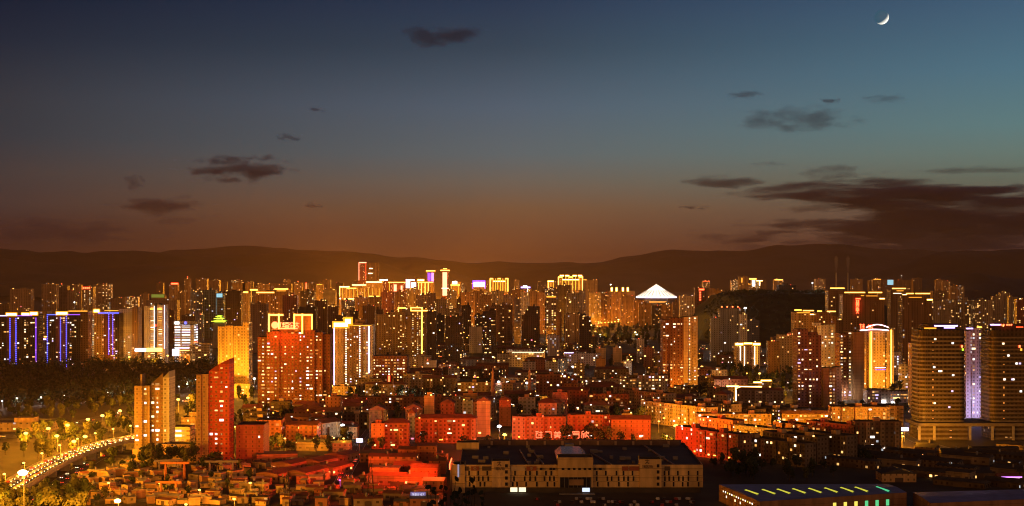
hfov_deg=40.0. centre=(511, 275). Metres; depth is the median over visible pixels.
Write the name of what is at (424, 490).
market hut
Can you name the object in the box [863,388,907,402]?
violet office
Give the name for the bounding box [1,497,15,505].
tree
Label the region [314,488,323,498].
market hut
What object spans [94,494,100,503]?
tree
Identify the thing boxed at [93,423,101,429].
tree
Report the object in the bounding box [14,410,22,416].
tree
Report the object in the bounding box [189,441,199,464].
tree
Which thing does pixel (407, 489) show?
shed
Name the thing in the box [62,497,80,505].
tree
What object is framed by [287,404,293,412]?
tree
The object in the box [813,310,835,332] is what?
gold edged slab
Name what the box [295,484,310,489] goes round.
market hut
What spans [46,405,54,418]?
tree
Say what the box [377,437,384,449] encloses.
tree
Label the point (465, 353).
town house
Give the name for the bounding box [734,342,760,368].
gold columned block
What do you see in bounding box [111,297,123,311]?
tower block
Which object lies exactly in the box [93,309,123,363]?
blue lit flats
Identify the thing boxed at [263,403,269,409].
tree
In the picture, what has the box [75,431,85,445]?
tree
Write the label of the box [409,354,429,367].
town house
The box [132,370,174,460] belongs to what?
slant tower
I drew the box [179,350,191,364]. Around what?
orange block
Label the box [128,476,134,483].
tree
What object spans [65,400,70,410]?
tree
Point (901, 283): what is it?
tower block
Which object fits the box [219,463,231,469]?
yard shed
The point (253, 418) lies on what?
town house
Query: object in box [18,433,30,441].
tree
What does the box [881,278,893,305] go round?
cyan screen block
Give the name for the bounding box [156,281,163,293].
tower block
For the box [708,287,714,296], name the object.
tower block
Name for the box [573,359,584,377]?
town house
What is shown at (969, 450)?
row house
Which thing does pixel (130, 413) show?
tree
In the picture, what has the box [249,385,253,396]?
tree
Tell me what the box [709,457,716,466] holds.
tree
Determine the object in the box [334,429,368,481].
market street
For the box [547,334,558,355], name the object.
lilac slab
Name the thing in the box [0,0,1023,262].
sky
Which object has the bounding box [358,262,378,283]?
twin office tower
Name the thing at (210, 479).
yard shed
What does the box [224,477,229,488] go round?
tree
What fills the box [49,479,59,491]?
tree
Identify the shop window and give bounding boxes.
[510,487,516,491]
[519,487,525,491]
[582,488,589,491]
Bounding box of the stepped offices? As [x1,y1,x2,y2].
[189,342,211,362]
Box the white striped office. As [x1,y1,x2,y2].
[173,320,198,361]
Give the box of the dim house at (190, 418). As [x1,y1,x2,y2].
[181,411,195,437]
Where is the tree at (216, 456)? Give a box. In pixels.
[207,451,223,470]
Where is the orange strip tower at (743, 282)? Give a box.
[738,275,747,290]
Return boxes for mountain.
[0,249,511,299]
[160,244,939,291]
[401,262,511,292]
[803,249,1023,290]
[844,273,1023,299]
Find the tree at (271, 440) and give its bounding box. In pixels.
[269,436,274,447]
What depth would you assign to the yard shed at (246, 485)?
785.88 m
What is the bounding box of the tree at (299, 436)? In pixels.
[295,433,303,440]
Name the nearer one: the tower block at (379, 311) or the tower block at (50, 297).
the tower block at (379, 311)
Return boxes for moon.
[874,10,888,23]
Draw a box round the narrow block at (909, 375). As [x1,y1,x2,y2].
[908,343,911,413]
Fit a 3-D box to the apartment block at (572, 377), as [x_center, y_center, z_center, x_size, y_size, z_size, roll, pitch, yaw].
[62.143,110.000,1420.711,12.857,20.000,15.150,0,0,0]
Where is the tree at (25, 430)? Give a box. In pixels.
[21,428,31,443]
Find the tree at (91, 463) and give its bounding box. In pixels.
[88,460,94,468]
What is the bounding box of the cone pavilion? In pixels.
[636,283,676,304]
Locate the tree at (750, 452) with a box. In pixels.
[746,451,755,470]
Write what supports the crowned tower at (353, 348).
on the ground
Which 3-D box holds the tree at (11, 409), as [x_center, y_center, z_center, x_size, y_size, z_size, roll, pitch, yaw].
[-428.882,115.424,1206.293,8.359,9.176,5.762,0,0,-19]
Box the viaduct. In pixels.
[3,428,195,497]
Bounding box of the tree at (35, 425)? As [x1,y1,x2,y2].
[31,421,40,438]
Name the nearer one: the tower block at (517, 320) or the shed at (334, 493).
the shed at (334, 493)
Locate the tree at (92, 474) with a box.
[88,471,95,476]
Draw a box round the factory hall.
[0,416,58,431]
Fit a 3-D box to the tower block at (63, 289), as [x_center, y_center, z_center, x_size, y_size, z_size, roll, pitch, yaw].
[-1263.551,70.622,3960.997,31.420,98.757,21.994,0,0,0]
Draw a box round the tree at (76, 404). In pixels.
[72,401,80,408]
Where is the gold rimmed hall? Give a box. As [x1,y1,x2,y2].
[339,281,382,314]
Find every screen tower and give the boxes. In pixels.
[215,291,224,319]
[405,279,417,290]
[426,270,435,292]
[450,281,460,297]
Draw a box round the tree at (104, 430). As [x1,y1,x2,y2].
[101,427,107,437]
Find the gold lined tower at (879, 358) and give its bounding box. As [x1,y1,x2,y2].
[857,324,893,387]
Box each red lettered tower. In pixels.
[82,285,95,315]
[169,282,178,299]
[694,286,707,308]
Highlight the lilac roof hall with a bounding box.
[564,352,600,365]
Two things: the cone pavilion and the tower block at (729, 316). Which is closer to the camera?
the tower block at (729, 316)
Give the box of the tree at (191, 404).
[188,401,195,409]
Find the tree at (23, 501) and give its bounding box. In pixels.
[16,496,31,505]
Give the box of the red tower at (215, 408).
[196,358,233,464]
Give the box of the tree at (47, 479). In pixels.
[40,476,49,484]
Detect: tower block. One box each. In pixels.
[0,303,9,314]
[10,288,33,313]
[42,283,58,312]
[59,285,69,310]
[67,289,75,312]
[73,284,82,312]
[93,284,101,310]
[102,283,112,311]
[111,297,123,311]
[124,296,139,308]
[140,292,148,309]
[142,310,143,344]
[146,299,179,319]
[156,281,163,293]
[168,309,174,343]
[178,290,185,318]
[181,314,194,324]
[184,277,190,313]
[190,289,195,314]
[195,290,202,313]
[195,311,203,344]
[196,278,208,291]
[203,288,216,338]
[209,279,220,292]
[221,281,227,292]
[223,289,242,324]
[231,279,242,290]
[233,281,244,290]
[243,282,251,291]
[243,290,249,321]
[249,288,258,321]
[251,301,268,352]
[256,290,274,330]
[257,283,269,291]
[268,283,292,294]
[274,287,289,328]
[283,293,298,323]
[294,281,302,306]
[298,305,316,328]
[300,289,314,306]
[309,282,319,286]
[309,285,315,299]
[315,299,327,333]
[316,282,323,299]
[322,279,330,289]
[323,288,336,305]
[328,304,338,343]
[336,282,343,305]
[336,312,346,320]
[341,298,354,316]
[350,308,358,322]
[354,295,368,318]
[362,304,375,345]
[369,296,381,308]
[376,307,383,342]
[381,290,394,313]
[394,290,406,311]
[402,306,414,314]
[406,287,419,309]
[416,293,426,309]
[426,291,435,310]
[427,309,436,359]
[435,297,446,342]
[437,313,444,343]
[446,305,459,315]
[446,313,462,362]
[447,289,456,307]
[457,296,460,315]
[460,290,474,325]
[461,283,464,291]
[461,303,470,348]
[474,289,483,313]
[474,313,482,346]
[484,293,490,310]
[485,303,497,341]
[486,280,489,293]
[491,290,504,305]
[498,303,512,345]
[504,293,512,304]
[512,288,519,331]
[514,279,518,288]
[514,296,520,343]
[520,290,529,335]
[522,313,533,347]
[528,304,539,343]
[529,290,536,305]
[536,291,546,333]
[538,281,545,291]
[545,287,557,330]
[546,294,556,343]
[557,310,561,341]
[558,283,570,326]
[564,312,569,339]
[565,312,579,349]
[566,291,578,313]
[579,289,585,313]
[579,314,590,352]
[583,279,594,315]
[589,291,600,326]
[595,279,597,291]
[601,290,610,325]
[621,294,633,325]
[633,299,643,325]
[638,301,651,326]
[651,303,660,327]
[660,302,671,318]
[672,299,678,316]
[679,294,694,316]
[702,280,709,287]
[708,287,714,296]
[710,314,720,360]
[718,306,740,351]
[730,279,737,291]
[739,312,746,342]
[747,318,758,342]
[760,279,766,289]
[766,337,779,374]
[773,278,782,290]
[776,283,795,290]
[776,332,792,370]
[814,278,825,290]
[836,317,841,332]
[850,278,861,291]
[868,279,871,291]
[872,278,880,297]
[894,279,910,292]
[894,351,900,374]
[898,361,907,388]
[912,277,921,293]
[930,289,946,300]
[932,299,952,323]
[935,278,942,290]
[941,280,949,300]
[948,297,970,329]
[949,284,958,299]
[959,285,963,299]
[971,298,993,329]
[991,294,1002,323]
[998,291,1009,323]
[1007,295,1017,323]
[1014,298,1023,323]
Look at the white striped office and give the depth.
1960.00 m
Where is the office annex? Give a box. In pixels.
[162,441,195,462]
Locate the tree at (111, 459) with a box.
[108,455,115,465]
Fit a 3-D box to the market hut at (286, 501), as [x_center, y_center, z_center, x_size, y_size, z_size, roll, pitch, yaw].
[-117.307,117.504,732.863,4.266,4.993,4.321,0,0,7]
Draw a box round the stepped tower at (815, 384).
[793,328,841,407]
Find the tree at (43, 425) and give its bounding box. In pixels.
[39,419,48,432]
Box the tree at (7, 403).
[3,400,10,407]
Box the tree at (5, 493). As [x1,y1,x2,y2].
[0,489,14,505]
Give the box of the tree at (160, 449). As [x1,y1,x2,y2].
[153,444,163,459]
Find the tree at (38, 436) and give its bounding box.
[35,432,44,439]
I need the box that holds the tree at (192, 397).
[188,393,195,402]
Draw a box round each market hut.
[262,477,271,485]
[262,492,272,497]
[266,489,275,495]
[275,484,283,492]
[279,474,290,483]
[280,491,295,503]
[282,485,295,491]
[282,497,290,505]
[291,499,304,504]
[294,487,307,491]
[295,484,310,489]
[296,475,308,483]
[300,478,310,483]
[304,455,317,458]
[309,474,323,479]
[313,480,324,484]
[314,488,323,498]
[314,493,329,505]
[318,469,330,479]
[327,482,339,487]
[338,494,351,505]
[340,475,354,487]
[349,475,359,481]
[358,472,367,482]
[369,480,379,484]
[386,486,395,489]
[393,499,409,505]
[399,484,409,489]
[401,493,409,498]
[406,481,419,484]
[414,489,429,494]
[437,450,447,459]
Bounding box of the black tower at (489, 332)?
[483,308,495,355]
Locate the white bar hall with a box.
[497,352,544,366]
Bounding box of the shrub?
[425,476,484,505]
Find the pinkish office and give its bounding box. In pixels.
[380,279,404,291]
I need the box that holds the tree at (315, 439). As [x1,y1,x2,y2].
[311,435,319,451]
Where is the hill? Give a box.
[694,288,886,347]
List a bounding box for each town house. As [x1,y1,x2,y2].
[242,404,262,412]
[243,409,278,420]
[246,414,274,420]
[249,408,269,415]
[271,398,291,411]
[284,413,311,420]
[284,421,321,443]
[285,417,298,439]
[292,401,318,412]
[293,407,316,412]
[299,403,323,406]
[311,413,326,420]
[313,417,341,436]
[316,407,343,420]
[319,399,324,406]
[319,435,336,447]
[332,383,356,394]
[341,421,357,423]
[342,399,367,406]
[342,402,362,412]
[343,410,368,428]
[354,376,379,393]
[356,397,372,406]
[365,382,407,395]
[403,371,431,390]
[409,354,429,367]
[418,367,441,374]
[422,375,456,395]
[425,357,436,366]
[437,346,445,357]
[438,361,458,370]
[443,367,447,374]
[448,364,459,381]
[451,392,490,412]
[454,366,483,378]
[461,357,494,365]
[463,351,468,356]
[465,343,468,350]
[473,396,496,421]
[476,363,508,377]
[489,367,505,380]
[495,383,501,394]
[496,346,514,352]
[499,374,520,382]
[502,380,525,393]
[503,341,514,346]
[504,390,534,406]
[506,348,531,352]
[514,370,548,379]
[523,359,534,369]
[525,357,546,369]
[525,379,535,393]
[528,344,542,351]
[532,347,541,351]
[540,344,546,353]
[545,358,557,372]
[546,387,589,409]
[549,355,567,372]
[554,399,564,414]
[563,349,586,352]
[564,380,585,386]
[566,342,578,349]
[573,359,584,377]
[581,402,608,412]
[583,384,619,392]
[588,381,616,383]
[591,335,603,347]
[593,366,628,378]
[596,345,605,364]
[596,356,604,366]
[609,405,634,414]
[611,353,636,361]
[613,345,621,364]
[614,361,622,365]
[623,356,630,374]
[626,373,637,377]
[637,335,643,362]
[643,345,653,366]
[645,366,656,373]
[654,353,659,365]
[668,386,688,393]
[674,383,696,391]
[676,394,697,398]
[689,390,699,398]
[698,344,709,349]
[698,352,703,359]
[698,367,713,376]
[710,367,726,375]
[710,376,748,386]
[714,389,732,401]
[716,355,733,363]
[719,350,733,354]
[736,387,784,404]
[760,357,765,365]
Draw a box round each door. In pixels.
[365,501,370,505]
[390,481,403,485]
[421,501,426,505]
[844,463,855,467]
[895,478,902,481]
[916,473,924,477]
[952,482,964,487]
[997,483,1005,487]
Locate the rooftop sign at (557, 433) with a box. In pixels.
[533,431,588,439]
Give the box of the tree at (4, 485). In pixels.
[0,482,10,489]
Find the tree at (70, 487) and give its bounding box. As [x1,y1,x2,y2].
[64,482,77,493]
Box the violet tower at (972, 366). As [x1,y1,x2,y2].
[964,326,981,417]
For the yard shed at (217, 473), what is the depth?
830.93 m
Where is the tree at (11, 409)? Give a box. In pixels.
[7,405,15,413]
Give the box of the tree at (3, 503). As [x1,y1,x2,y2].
[0,499,9,505]
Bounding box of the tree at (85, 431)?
[80,428,87,434]
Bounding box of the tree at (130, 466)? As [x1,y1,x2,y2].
[127,462,133,470]
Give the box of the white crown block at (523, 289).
[520,286,531,291]
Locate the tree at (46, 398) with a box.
[42,395,49,406]
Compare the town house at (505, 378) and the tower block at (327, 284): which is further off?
the tower block at (327, 284)
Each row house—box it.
[826,455,880,469]
[857,443,881,450]
[863,450,885,458]
[875,452,899,458]
[876,455,921,466]
[885,445,938,455]
[892,464,946,478]
[902,449,926,457]
[914,443,939,450]
[914,454,939,464]
[915,440,938,445]
[922,456,963,466]
[933,476,990,488]
[935,461,978,469]
[938,446,963,456]
[941,451,994,465]
[945,468,974,478]
[960,445,981,452]
[969,446,1018,451]
[975,470,992,479]
[982,449,1023,463]
[983,475,1023,488]
[990,464,1018,475]
[995,456,1022,464]
[996,441,1023,449]
[996,463,1023,466]
[1016,466,1023,478]
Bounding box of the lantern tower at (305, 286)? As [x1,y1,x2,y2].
[303,282,308,290]
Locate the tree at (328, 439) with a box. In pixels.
[325,434,333,448]
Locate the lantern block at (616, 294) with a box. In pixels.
[609,287,634,322]
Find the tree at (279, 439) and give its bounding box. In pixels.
[274,433,283,449]
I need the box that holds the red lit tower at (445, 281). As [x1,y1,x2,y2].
[440,268,449,298]
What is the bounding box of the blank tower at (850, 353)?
[835,330,864,399]
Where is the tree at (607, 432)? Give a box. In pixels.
[603,426,612,439]
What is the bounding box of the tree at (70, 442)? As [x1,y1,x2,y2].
[68,438,77,449]
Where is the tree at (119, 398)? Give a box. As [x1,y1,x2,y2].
[117,395,121,406]
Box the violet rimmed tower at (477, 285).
[472,280,485,293]
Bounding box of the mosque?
[490,367,531,402]
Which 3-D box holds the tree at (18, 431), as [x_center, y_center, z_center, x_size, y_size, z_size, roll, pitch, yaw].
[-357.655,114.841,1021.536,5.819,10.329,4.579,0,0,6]
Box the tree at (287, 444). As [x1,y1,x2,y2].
[281,440,291,447]
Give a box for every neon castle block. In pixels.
[489,278,508,294]
[558,275,582,292]
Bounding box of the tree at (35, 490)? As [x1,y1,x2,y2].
[30,485,43,505]
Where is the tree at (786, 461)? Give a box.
[782,457,791,477]
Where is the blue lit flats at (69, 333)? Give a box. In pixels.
[47,310,91,366]
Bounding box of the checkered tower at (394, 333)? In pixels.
[377,312,411,355]
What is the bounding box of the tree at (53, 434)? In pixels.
[50,432,56,439]
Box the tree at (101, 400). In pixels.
[97,395,104,407]
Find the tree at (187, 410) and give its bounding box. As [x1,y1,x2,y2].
[183,405,192,414]
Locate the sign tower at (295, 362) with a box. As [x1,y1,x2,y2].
[258,313,331,409]
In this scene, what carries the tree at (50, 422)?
on the ground
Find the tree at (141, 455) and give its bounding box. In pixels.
[137,445,150,460]
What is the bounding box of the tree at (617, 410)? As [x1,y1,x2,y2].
[613,407,623,414]
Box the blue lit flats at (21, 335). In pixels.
[0,311,42,366]
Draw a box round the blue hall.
[913,489,1023,505]
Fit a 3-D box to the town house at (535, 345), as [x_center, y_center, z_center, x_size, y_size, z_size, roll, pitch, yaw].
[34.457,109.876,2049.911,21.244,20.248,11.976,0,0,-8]
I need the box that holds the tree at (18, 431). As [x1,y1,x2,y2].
[14,427,21,440]
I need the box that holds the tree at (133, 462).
[129,460,136,468]
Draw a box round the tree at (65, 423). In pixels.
[63,420,69,437]
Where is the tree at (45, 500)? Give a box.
[38,493,51,505]
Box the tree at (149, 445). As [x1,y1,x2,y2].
[145,442,154,447]
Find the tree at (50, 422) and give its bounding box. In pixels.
[44,419,53,434]
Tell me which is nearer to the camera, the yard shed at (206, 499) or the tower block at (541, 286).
the yard shed at (206, 499)
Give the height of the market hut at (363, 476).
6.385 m
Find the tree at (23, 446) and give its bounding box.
[20,442,26,451]
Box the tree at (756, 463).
[753,454,758,475]
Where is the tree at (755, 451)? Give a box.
[753,448,759,459]
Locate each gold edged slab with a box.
[791,309,813,331]
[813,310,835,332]
[825,287,844,318]
[839,292,884,332]
[887,288,905,350]
[898,293,932,363]
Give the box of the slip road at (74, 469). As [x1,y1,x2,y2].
[14,446,125,505]
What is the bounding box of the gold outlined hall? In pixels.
[725,380,771,401]
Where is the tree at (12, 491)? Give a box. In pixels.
[9,488,16,505]
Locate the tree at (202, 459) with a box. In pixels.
[197,454,212,468]
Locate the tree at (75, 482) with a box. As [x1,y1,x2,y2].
[70,476,84,491]
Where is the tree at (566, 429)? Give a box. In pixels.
[560,424,572,439]
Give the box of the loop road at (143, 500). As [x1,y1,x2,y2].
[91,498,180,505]
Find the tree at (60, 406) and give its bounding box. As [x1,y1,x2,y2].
[57,403,64,415]
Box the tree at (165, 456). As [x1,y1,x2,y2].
[158,452,173,461]
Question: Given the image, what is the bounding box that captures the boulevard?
[0,384,257,438]
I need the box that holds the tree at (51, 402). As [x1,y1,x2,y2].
[49,400,55,406]
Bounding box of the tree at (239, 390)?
[236,384,242,400]
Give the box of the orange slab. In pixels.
[38,311,51,363]
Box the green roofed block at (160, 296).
[151,292,165,299]
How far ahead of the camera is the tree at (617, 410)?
1138.63 m
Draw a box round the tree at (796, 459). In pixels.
[791,454,802,469]
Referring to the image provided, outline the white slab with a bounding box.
[469,326,481,352]
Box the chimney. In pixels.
[847,273,848,291]
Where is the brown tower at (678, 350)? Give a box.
[660,315,697,391]
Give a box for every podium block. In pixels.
[373,355,408,381]
[905,419,1023,439]
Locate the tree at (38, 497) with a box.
[32,491,44,505]
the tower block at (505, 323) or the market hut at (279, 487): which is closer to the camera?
the market hut at (279, 487)
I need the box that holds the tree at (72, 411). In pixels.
[69,408,76,419]
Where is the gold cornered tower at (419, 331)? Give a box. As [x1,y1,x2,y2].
[398,307,427,355]
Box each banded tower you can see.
[911,323,964,422]
[980,324,1023,422]
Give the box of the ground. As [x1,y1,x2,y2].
[0,290,1023,505]
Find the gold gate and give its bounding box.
[749,278,762,290]
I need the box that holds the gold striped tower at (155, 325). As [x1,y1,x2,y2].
[144,303,167,362]
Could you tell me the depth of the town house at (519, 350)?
1951.02 m
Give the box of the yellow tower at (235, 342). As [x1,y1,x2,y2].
[218,322,251,397]
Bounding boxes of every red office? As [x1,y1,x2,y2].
[236,421,268,462]
[256,417,284,446]
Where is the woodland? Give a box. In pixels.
[0,354,217,405]
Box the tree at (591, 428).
[587,422,597,438]
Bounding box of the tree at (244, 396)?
[239,393,246,403]
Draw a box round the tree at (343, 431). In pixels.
[339,426,348,439]
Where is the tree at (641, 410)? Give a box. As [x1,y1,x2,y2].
[635,405,645,414]
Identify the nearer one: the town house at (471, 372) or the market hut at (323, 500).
the market hut at (323, 500)
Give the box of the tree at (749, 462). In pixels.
[744,454,754,477]
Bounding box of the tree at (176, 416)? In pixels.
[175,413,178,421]
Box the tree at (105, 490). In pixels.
[101,486,109,497]
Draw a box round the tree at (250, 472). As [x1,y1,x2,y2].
[246,468,253,478]
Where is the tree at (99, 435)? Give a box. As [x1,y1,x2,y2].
[95,431,103,440]
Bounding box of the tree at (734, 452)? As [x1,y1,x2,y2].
[729,447,739,461]
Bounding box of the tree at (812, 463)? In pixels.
[807,457,816,476]
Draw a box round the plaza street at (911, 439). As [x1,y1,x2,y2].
[901,430,948,447]
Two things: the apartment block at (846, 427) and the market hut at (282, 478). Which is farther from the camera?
the apartment block at (846, 427)
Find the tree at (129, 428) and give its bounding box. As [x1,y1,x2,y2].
[125,424,132,434]
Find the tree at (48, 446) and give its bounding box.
[43,441,54,457]
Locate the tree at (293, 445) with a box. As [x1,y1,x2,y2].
[290,440,295,450]
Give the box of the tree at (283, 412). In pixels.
[280,408,285,416]
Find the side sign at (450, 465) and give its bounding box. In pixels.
[449,458,452,490]
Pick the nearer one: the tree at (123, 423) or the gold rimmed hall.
the tree at (123, 423)
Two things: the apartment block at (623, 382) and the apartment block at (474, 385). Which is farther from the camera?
the apartment block at (623, 382)
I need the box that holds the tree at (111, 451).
[106,447,117,455]
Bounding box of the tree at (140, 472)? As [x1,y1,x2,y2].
[138,470,144,476]
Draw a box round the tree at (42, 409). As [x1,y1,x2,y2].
[40,407,48,417]
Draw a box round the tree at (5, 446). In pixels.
[2,442,9,454]
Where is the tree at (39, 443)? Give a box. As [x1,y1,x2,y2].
[33,438,44,458]
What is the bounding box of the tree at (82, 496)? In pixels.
[75,490,88,505]
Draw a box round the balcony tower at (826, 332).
[812,322,834,366]
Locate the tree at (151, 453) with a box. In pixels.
[144,447,156,469]
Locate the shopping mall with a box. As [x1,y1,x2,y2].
[452,440,702,494]
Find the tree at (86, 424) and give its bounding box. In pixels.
[83,421,90,435]
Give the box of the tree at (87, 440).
[82,437,90,444]
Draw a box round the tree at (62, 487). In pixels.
[58,484,65,492]
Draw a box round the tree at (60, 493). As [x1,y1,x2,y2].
[54,490,63,505]
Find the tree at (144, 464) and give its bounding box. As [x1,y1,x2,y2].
[140,461,147,467]
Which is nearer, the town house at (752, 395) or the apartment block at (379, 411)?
the apartment block at (379, 411)
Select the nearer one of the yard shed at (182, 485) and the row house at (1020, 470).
the yard shed at (182, 485)
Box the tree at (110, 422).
[105,416,117,432]
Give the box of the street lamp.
[18,470,27,475]
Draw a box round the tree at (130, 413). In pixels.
[127,409,133,416]
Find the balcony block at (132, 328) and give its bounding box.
[119,307,141,360]
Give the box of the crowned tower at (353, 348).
[332,317,374,384]
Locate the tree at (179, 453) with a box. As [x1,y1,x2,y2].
[176,446,185,458]
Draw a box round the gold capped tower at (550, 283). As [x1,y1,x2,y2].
[547,280,553,287]
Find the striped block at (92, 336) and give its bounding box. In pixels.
[92,316,93,356]
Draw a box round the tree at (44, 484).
[38,481,50,489]
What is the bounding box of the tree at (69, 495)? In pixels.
[62,492,76,504]
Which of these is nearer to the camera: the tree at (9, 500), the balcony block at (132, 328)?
the tree at (9, 500)
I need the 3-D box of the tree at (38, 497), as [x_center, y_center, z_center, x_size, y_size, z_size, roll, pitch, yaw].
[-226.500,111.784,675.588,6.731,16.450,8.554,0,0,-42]
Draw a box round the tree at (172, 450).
[164,444,178,456]
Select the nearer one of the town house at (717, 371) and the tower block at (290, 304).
the town house at (717, 371)
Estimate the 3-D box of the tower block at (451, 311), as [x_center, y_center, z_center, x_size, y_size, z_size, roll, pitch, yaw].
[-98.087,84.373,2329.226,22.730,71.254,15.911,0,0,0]
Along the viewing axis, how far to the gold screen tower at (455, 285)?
4000.00 m
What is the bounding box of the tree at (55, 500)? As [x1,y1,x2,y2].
[48,494,62,505]
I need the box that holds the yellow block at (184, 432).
[175,424,194,440]
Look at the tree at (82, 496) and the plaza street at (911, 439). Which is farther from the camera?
the plaza street at (911, 439)
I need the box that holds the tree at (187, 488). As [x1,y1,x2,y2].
[184,485,191,492]
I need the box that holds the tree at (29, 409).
[26,406,32,413]
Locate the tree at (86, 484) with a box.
[77,476,92,502]
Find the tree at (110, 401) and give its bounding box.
[106,398,113,408]
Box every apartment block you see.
[325,393,341,406]
[342,394,451,409]
[368,404,387,437]
[371,419,384,448]
[383,418,409,448]
[405,402,422,419]
[408,406,417,441]
[414,414,477,442]
[424,392,434,413]
[440,397,455,413]
[458,379,490,391]
[462,396,472,413]
[463,390,477,399]
[476,396,490,436]
[498,395,511,425]
[512,412,565,439]
[518,394,534,414]
[536,371,566,397]
[538,398,557,414]
[552,389,566,420]
[567,375,579,381]
[567,411,609,438]
[581,377,607,383]
[589,391,628,405]
[608,376,636,388]
[610,415,651,439]
[619,387,675,410]
[620,409,632,414]
[637,372,667,391]
[641,398,717,425]
[674,396,741,411]
[675,423,714,454]
[695,410,770,425]
[695,428,751,462]
[698,375,710,386]
[699,415,743,430]
[707,385,726,398]
[724,421,781,435]
[732,401,789,422]
[742,405,765,411]
[752,433,815,467]
[753,402,810,409]
[762,428,828,464]
[773,419,830,430]
[779,410,827,422]
[787,426,856,456]
[806,418,858,443]
[828,403,889,421]
[845,402,902,427]
[852,417,900,450]
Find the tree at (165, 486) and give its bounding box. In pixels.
[159,484,168,489]
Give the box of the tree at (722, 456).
[718,452,724,467]
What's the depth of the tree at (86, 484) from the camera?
722.51 m
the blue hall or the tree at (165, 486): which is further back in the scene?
the tree at (165, 486)
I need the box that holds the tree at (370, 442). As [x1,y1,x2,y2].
[367,438,374,449]
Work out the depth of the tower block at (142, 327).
2450.00 m
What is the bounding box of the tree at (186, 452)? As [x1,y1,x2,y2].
[180,447,191,468]
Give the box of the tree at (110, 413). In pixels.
[105,410,112,418]
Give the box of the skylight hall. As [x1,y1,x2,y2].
[719,484,906,505]
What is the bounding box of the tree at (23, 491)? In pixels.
[16,485,29,498]
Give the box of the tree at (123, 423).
[120,420,128,430]
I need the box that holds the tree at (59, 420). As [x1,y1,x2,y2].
[56,417,64,426]
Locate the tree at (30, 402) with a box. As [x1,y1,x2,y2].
[26,399,33,405]
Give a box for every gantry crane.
[154,459,182,469]
[155,481,181,491]
[160,462,189,479]
[205,460,237,471]
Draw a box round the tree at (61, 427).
[58,421,65,431]
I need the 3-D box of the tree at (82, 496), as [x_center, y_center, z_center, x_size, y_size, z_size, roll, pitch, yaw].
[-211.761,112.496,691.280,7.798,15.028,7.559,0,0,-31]
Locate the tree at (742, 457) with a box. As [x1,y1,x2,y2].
[738,449,746,472]
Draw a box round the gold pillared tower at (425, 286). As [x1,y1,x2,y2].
[417,279,433,294]
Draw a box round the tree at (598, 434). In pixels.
[592,429,602,439]
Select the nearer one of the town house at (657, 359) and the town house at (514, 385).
the town house at (514, 385)
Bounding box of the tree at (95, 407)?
[91,403,98,414]
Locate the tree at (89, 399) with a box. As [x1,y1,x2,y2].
[86,396,93,406]
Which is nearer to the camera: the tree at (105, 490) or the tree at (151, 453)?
the tree at (105, 490)
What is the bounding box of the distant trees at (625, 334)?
[346,322,910,442]
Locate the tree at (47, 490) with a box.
[42,486,57,495]
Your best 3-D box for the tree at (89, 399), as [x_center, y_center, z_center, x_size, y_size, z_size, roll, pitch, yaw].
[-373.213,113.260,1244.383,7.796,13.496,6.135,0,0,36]
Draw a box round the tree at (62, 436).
[56,431,67,445]
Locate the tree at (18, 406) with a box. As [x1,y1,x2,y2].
[16,402,21,410]
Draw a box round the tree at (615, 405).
[613,402,620,413]
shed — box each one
[77,473,88,477]
[78,471,88,474]
[87,467,104,476]
[90,477,98,482]
[91,480,98,487]
[91,491,100,498]
[99,473,114,481]
[99,479,114,488]
[100,485,120,490]
[102,469,115,477]
[102,491,112,499]
[105,497,122,503]
[106,463,117,469]
[109,477,123,482]
[109,478,121,485]
[113,467,125,475]
[115,487,127,495]
[120,463,131,470]
[121,484,132,491]
[123,476,131,482]
[123,492,135,503]
[124,471,139,477]
[131,489,145,498]
[132,483,140,488]
[133,467,152,470]
[135,475,148,482]
[137,478,151,486]
[143,469,149,476]
[144,482,158,488]
[146,460,162,467]
[146,472,161,480]
[146,494,155,503]
[150,469,163,477]
[152,492,167,501]
[156,485,169,491]
[156,497,176,505]
[166,493,183,497]
[167,464,182,467]
[168,474,177,480]
[169,487,180,493]
[170,477,182,480]
[173,470,182,477]
[173,483,184,488]
[176,495,187,503]
[178,488,186,493]
[187,480,197,487]
[187,491,201,497]
[188,473,201,479]
[188,496,200,505]
[190,465,199,470]
[190,494,205,501]
[192,465,206,471]
[193,469,208,474]
[199,474,209,481]
[199,482,208,487]
[202,491,214,498]
[202,496,211,503]
[205,487,222,495]
[208,477,223,481]
[209,478,225,487]
[209,498,225,504]
[213,469,225,478]
[218,494,229,498]
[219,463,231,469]
[227,468,243,476]
[228,494,248,500]
[229,488,244,494]
[230,479,247,483]
[232,476,247,478]
[236,493,248,503]
[239,463,250,468]
[239,479,254,490]
[243,491,260,498]
[244,467,256,474]
[250,476,263,480]
[251,492,269,502]
[254,479,268,491]
[255,461,271,468]
[255,499,268,505]
[256,451,297,461]
[256,466,297,482]
[271,457,306,467]
[288,465,328,480]
[291,492,309,502]
[296,437,331,450]
[304,455,337,465]
[306,482,327,495]
[319,460,352,475]
[323,486,346,499]
[325,449,358,461]
[332,438,351,451]
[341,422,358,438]
[342,480,363,492]
[353,492,382,505]
[359,448,397,462]
[363,485,384,494]
[368,451,419,467]
[368,470,429,485]
[370,463,401,471]
[382,490,403,500]
[393,461,422,471]
[398,446,416,452]
[402,483,423,493]
[409,495,439,505]
[410,463,440,476]
[417,443,437,462]
[422,477,446,491]
[429,455,446,473]
[875,466,916,481]
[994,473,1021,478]
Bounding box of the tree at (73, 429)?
[67,421,79,438]
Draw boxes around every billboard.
[135,348,145,365]
[147,348,161,351]
[172,349,178,358]
[356,439,362,450]
[410,492,425,495]
[901,428,907,441]
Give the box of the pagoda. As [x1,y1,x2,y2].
[213,315,225,347]
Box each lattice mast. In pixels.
[284,469,291,504]
[367,463,373,496]

